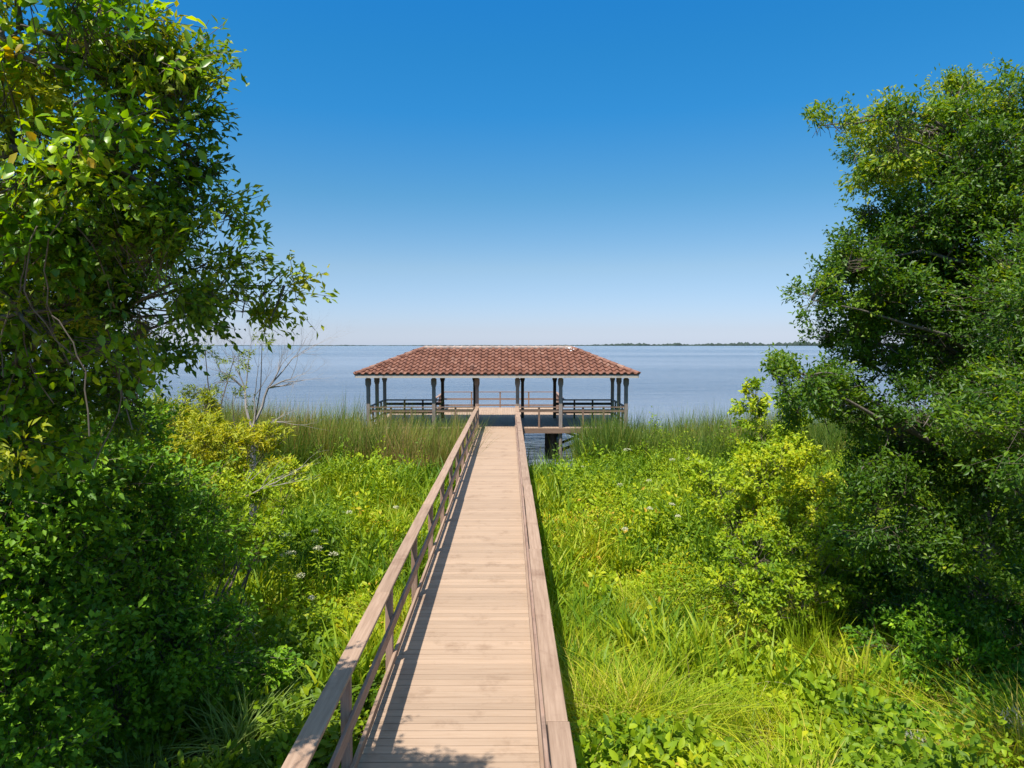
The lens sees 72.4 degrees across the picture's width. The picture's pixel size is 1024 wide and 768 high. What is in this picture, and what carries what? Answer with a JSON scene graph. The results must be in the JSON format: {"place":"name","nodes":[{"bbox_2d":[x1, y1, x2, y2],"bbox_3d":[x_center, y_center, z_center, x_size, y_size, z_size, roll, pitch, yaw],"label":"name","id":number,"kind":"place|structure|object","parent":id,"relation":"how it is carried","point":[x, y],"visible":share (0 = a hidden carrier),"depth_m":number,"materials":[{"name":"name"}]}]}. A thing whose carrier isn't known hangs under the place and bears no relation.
{"place":"outdoors","nodes":[
{"label":"outdoors","id":0,"kind":"place"},
{"bbox_2d":[8,345,936,475],"bbox_3d":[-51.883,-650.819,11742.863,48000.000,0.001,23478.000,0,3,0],"label":"lake water","id":1,"kind":"structure","parent":0,"point":[678,377],"depth_m":106.18,"materials":[{"name":"liquid"}]},
{"bbox_2d":[353,346,640,460],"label":"dock pavilion","id":2,"kind":"structure","parent":1,"relation":"in","point":[476,363],"depth_m":34.86,"materials":[{"name":"brown tile"}]},
{"bbox_2d":[0,0,1023,344],"label":"sky","id":3,"kind":"structure","parent":0,"point":[463,172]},
{"bbox_2d":[87,482,1023,767],"bbox_3d":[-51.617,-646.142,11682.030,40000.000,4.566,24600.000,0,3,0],"label":"ground","id":4,"kind":"structure","parent":0,"point":[207,754],"depth_m":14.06,"materials":[{"name":"green plant"}]},
{"bbox_2d":[0,399,174,767],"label":"understory shrub","id":5,"kind":"object","parent":4,"relation":"on","point":[57,523],"visible":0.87,"depth_m":6.33,"materials":[{"name":"green plant"}]},
{"bbox_2d":[0,0,228,538],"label":"vine covered tree","id":6,"kind":"object","parent":4,"relation":"on","point":[23,404],"visible":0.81,"depth_m":3.70,"materials":[{"name":"green plant"}]},
{"bbox_2d":[7,394,251,767],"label":"understory shrub","id":7,"kind":"object","parent":4,"relation":"on","point":[165,511],"visible":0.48,"depth_m":8.23,"materials":[{"name":"green plant"}]},
{"bbox_2d":[88,725,224,767],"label":"grass tussock","id":8,"kind":"object","parent":4,"relation":"on","point":[157,765],"depth_m":7.48,"materials":[{"name":"green plant"}]},
{"bbox_2d":[30,528,307,765],"bbox_3d":[-4.161,3.231,8.281,2.260,2.819,3.229,2,4,34],"label":"understory shrub","id":9,"kind":"object","parent":4,"relation":"on","point":[180,675],"visible":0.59,"depth_m":8.32,"materials":[{"name":"green plant"}]},
{"bbox_2d":[0,0,338,487],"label":"oak tree","id":10,"kind":"object","parent":4,"relation":"on","point":[155,214],"visible":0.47,"depth_m":3.86,"materials":[{"name":"green plant"}]},
{"bbox_2d":[128,388,299,515],"bbox_3d":[-6.234,2.425,14.321,3.992,4.642,3.322,0,3,0],"label":"yellow shrub","id":11,"kind":"object","parent":4,"relation":"on","point":[207,428],"visible":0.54,"depth_m":14.08,"materials":[{"name":"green plant"}]},
{"bbox_2d":[130,453,312,662],"bbox_3d":[-4.981,3.034,12.278,2.968,3.691,4.220,0,3,0],"label":"leafy shrub","id":12,"kind":"object","parent":4,"relation":"on","point":[235,501],"visible":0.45,"depth_m":11.79,"materials":[{"name":"green plant"}]},
{"bbox_2d":[237,450,325,496],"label":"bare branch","id":13,"kind":"object","parent":12,"relation":"on","point":[275,478],"visible":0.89,"depth_m":12.52,"materials":[{"name":"grey wood"}]},
{"bbox_2d":[172,329,276,491],"bbox_3d":[-6.902,1.651,16.682,2.819,5.903,1.279,0,3,0],"label":"thin sapling","id":14,"kind":"object","parent":4,"relation":"on","point":[194,394],"visible":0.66,"depth_m":16.61,"materials":[{"name":"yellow plant"}]},
{"bbox_2d":[85,655,381,767],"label":"grass tussock","id":15,"kind":"object","parent":4,"relation":"on","point":[250,731],"depth_m":8.08,"materials":[{"name":"green plant"}]},
{"bbox_2d":[185,298,359,527],"bbox_3d":[-6.167,1.147,18.180,4.227,6.763,2.628,0,3,8],"label":"bare tree","id":16,"kind":"object","parent":4,"relation":"on","point":[261,407],"visible":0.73,"depth_m":18.02,"materials":[{"name":"grey wood"}]},
{"bbox_2d":[256,406,323,429],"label":"fallen branch","id":17,"kind":"object","parent":16,"relation":"attached to","point":[286,421],"visible":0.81,"depth_m":17.12,"materials":[{"name":"grey wood"}]},
{"bbox_2d":[269,554,296,612],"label":"flowering plant","id":18,"kind":"object","parent":4,"relation":"on","point":[282,575],"visible":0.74,"depth_m":13.01,"materials":[{"name":"green plant"}]},
{"bbox_2d":[275,532,296,605],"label":"flowering plant","id":19,"kind":"object","parent":4,"relation":"on","point":[292,537],"visible":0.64,"depth_m":13.50,"materials":[{"name":"green plant"}]},
{"bbox_2d":[274,550,302,602],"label":"flowering plant","id":20,"kind":"object","parent":4,"relation":"on","point":[284,572],"visible":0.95,"depth_m":13.01,"materials":[{"name":"green plant"}]},
{"bbox_2d":[289,573,315,612],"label":"flowering plant","id":21,"kind":"object","parent":4,"relation":"on","point":[308,592],"visible":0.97,"depth_m":12.17,"materials":[{"name":"green plant"}]},
{"bbox_2d":[300,595,324,634],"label":"flowering plant","id":22,"kind":"object","parent":4,"relation":"on","point":[316,610],"visible":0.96,"depth_m":11.60,"materials":[{"name":"green plant"}]},
{"bbox_2d":[305,529,327,587],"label":"flowering plant","id":23,"kind":"object","parent":4,"relation":"on","point":[317,550],"visible":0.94,"depth_m":14.04,"materials":[{"name":"green plant"}]},
{"bbox_2d":[306,546,328,607],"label":"flowering plant","id":24,"kind":"object","parent":4,"relation":"on","point":[319,566],"visible":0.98,"depth_m":13.20,"materials":[{"name":"green plant"}]},
{"bbox_2d":[321,551,345,613],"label":"flowering plant","id":25,"kind":"object","parent":4,"relation":"on","point":[329,563],"visible":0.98,"depth_m":13.23,"materials":[{"name":"green plant"}]},
{"bbox_2d":[339,510,357,554],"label":"flowering plant","id":26,"kind":"object","parent":4,"relation":"on","point":[350,512],"visible":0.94,"depth_m":15.99,"materials":[{"name":"green plant"}]},
{"bbox_2d":[387,506,404,543],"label":"flowering plant","id":27,"kind":"object","parent":4,"relation":"on","point":[396,507],"visible":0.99,"depth_m":16.50,"materials":[{"name":"green plant"}]},
{"bbox_2d":[281,406,576,767],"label":"boardwalk","id":28,"kind":"structure","parent":4,"relation":"on","point":[466,681],"depth_m":8.82,"materials":[{"name":"brown wood"}]},
{"bbox_2d":[2,401,1023,767],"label":"ground cover","id":29,"kind":"object","parent":4,"relation":"on","point":[644,735],"visible":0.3,"depth_m":9.87,"materials":[{"name":"green plant"}]},
{"bbox_2d":[232,598,265,650],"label":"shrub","id":30,"kind":"object","parent":29,"relation":"on","point":[237,634],"visible":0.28,"depth_m":9.75,"materials":[{"name":"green plant"}]},
{"bbox_2d":[4,436,1023,710],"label":"marsh leaves","id":31,"kind":"object","parent":4,"relation":"on","point":[688,650],"visible":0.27,"depth_m":14.45,"materials":[{"name":"green plant"}]},
{"bbox_2d":[63,390,966,489],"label":"reeds","id":32,"kind":"object","parent":4,"relation":"on","point":[361,435],"visible":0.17,"depth_m":29.05,"materials":[{"name":"green plant"}]},
{"bbox_2d":[176,341,900,345],"bbox_3d":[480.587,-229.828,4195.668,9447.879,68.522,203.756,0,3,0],"label":"treeline","id":33,"kind":"object","parent":4,"relation":"on","point":[795,343],"visible":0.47,"depth_m":4141.14,"materials":[{"name":"green plant"}]},
{"bbox_2d":[555,616,657,674],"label":"grass tussock","id":34,"kind":"object","parent":4,"relation":"on","point":[604,640],"depth_m":10.89,"materials":[{"name":"green plant"}]},
{"bbox_2d":[613,483,627,511],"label":"flowering plant","id":35,"kind":"object","parent":4,"relation":"on","point":[620,493],"visible":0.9,"depth_m":20.00,"materials":[{"name":"green plant"}]},
{"bbox_2d":[614,527,634,586],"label":"flowering plant","id":36,"kind":"object","parent":4,"relation":"on","point":[621,544],"visible":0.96,"depth_m":14.53,"materials":[{"name":"green plant"}]},
{"bbox_2d":[623,448,634,467],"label":"flowering plant","id":37,"kind":"object","parent":4,"relation":"on","point":[626,458],"visible":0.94,"depth_m":24.00,"materials":[{"name":"green plant"}]},
{"bbox_2d":[598,575,698,623],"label":"grass tussock","id":38,"kind":"object","parent":4,"relation":"on","point":[638,602],"depth_m":13.08,"materials":[{"name":"green plant"}]},
{"bbox_2d":[641,506,657,534],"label":"flowering plant","id":39,"kind":"object","parent":4,"relation":"on","point":[645,513],"visible":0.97,"depth_m":16.51,"materials":[{"name":"green plant"}]},
{"bbox_2d":[645,479,655,497],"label":"flowering plant","id":40,"kind":"object","parent":4,"relation":"on","point":[652,495],"visible":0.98,"depth_m":20.01,"materials":[{"name":"green plant"}]},
{"bbox_2d":[661,503,681,544],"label":"flowering plant","id":41,"kind":"object","parent":4,"relation":"on","point":[671,511],"visible":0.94,"depth_m":16.52,"materials":[{"name":"green plant"}]},
{"bbox_2d":[668,515,686,562],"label":"flowering plant","id":42,"kind":"object","parent":4,"relation":"on","point":[678,529],"visible":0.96,"depth_m":15.49,"materials":[{"name":"green plant"}]},
{"bbox_2d":[566,635,840,761],"bbox_3d":[2.387,4.153,8.550,5.231,1.762,5.135,-1,3,-22],"label":"grass tussock","id":43,"kind":"object","parent":4,"relation":"on","point":[713,716],"depth_m":8.54,"materials":[{"name":"green plant"}]},
{"bbox_2d":[720,376,812,498],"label":"elder shrub","id":44,"kind":"object","parent":4,"relation":"on","point":[757,408],"visible":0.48,"depth_m":17.33,"materials":[{"name":"green plant"}]},
{"bbox_2d":[682,436,856,582],"bbox_3d":[5.264,2.943,13.797,3.716,3.722,3.097,0,3,0],"label":"elder shrub","id":45,"kind":"object","parent":4,"relation":"on","point":[793,484],"visible":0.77,"depth_m":13.67,"materials":[{"name":"green plant"}]},
{"bbox_2d":[663,662,885,760],"bbox_3d":[2.917,4.192,8.275,3.251,1.243,3.358,-3,4,-45],"label":"grass tussock","id":46,"kind":"object","parent":4,"relation":"on","point":[766,720],"depth_m":8.47,"materials":[{"name":"green plant"}]},
{"bbox_2d":[703,503,884,640],"bbox_3d":[4.765,3.455,11.659,3.458,2.919,2.395,0,3,0],"label":"elder shrub","id":47,"kind":"object","parent":4,"relation":"on","point":[781,567],"visible":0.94,"depth_m":11.46,"materials":[{"name":"green plant"}]},
{"bbox_2d":[714,579,889,668],"bbox_3d":[4.455,3.720,11.207,2.625,1.664,3.382,0,3,0],"label":"grass tussock","id":48,"kind":"object","parent":4,"relation":"on","point":[799,642],"depth_m":10.84,"materials":[{"name":"green plant"}]},
{"bbox_2d":[744,692,1023,767],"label":"ground cover","id":49,"kind":"object","parent":4,"relation":"on","point":[963,754],"visible":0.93,"depth_m":5.92,"materials":[{"name":"green plant"}]},
{"bbox_2d":[758,52,1023,646],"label":"oak tree","id":50,"kind":"object","parent":4,"relation":"on","point":[952,526],"visible":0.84,"depth_m":10.29,"materials":[{"name":"green plant"}]},
{"bbox_2d":[905,728,928,755],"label":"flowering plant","id":51,"kind":"object","parent":4,"relation":"on","point":[907,733],"visible":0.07,"depth_m":7.62,"materials":[{"name":"white plant"}]},
{"bbox_2d":[836,578,1023,750],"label":"understory shrub","id":52,"kind":"object","parent":4,"relation":"on","point":[933,623],"visible":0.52,"depth_m":9.38,"materials":[{"name":"green plant"}]},
{"bbox_2d":[906,214,1023,520],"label":"oak tree","id":53,"kind":"object","parent":4,"relation":"on","point":[1010,476],"visible":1,"depth_m":7.38,"materials":[{"name":"green plant"}]},
{"bbox_2d":[915,508,1023,568],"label":"elder shrub","id":54,"kind":"object","parent":4,"relation":"on","point":[1017,562],"visible":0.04,"depth_m":12.92,"materials":[{"name":"green plant"}]},
{"bbox_2d":[999,703,1022,735],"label":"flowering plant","id":55,"kind":"object","parent":4,"relation":"on","point":[1008,713],"visible":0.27,"depth_m":7.60,"materials":[{"name":"white plant"}]}
]}

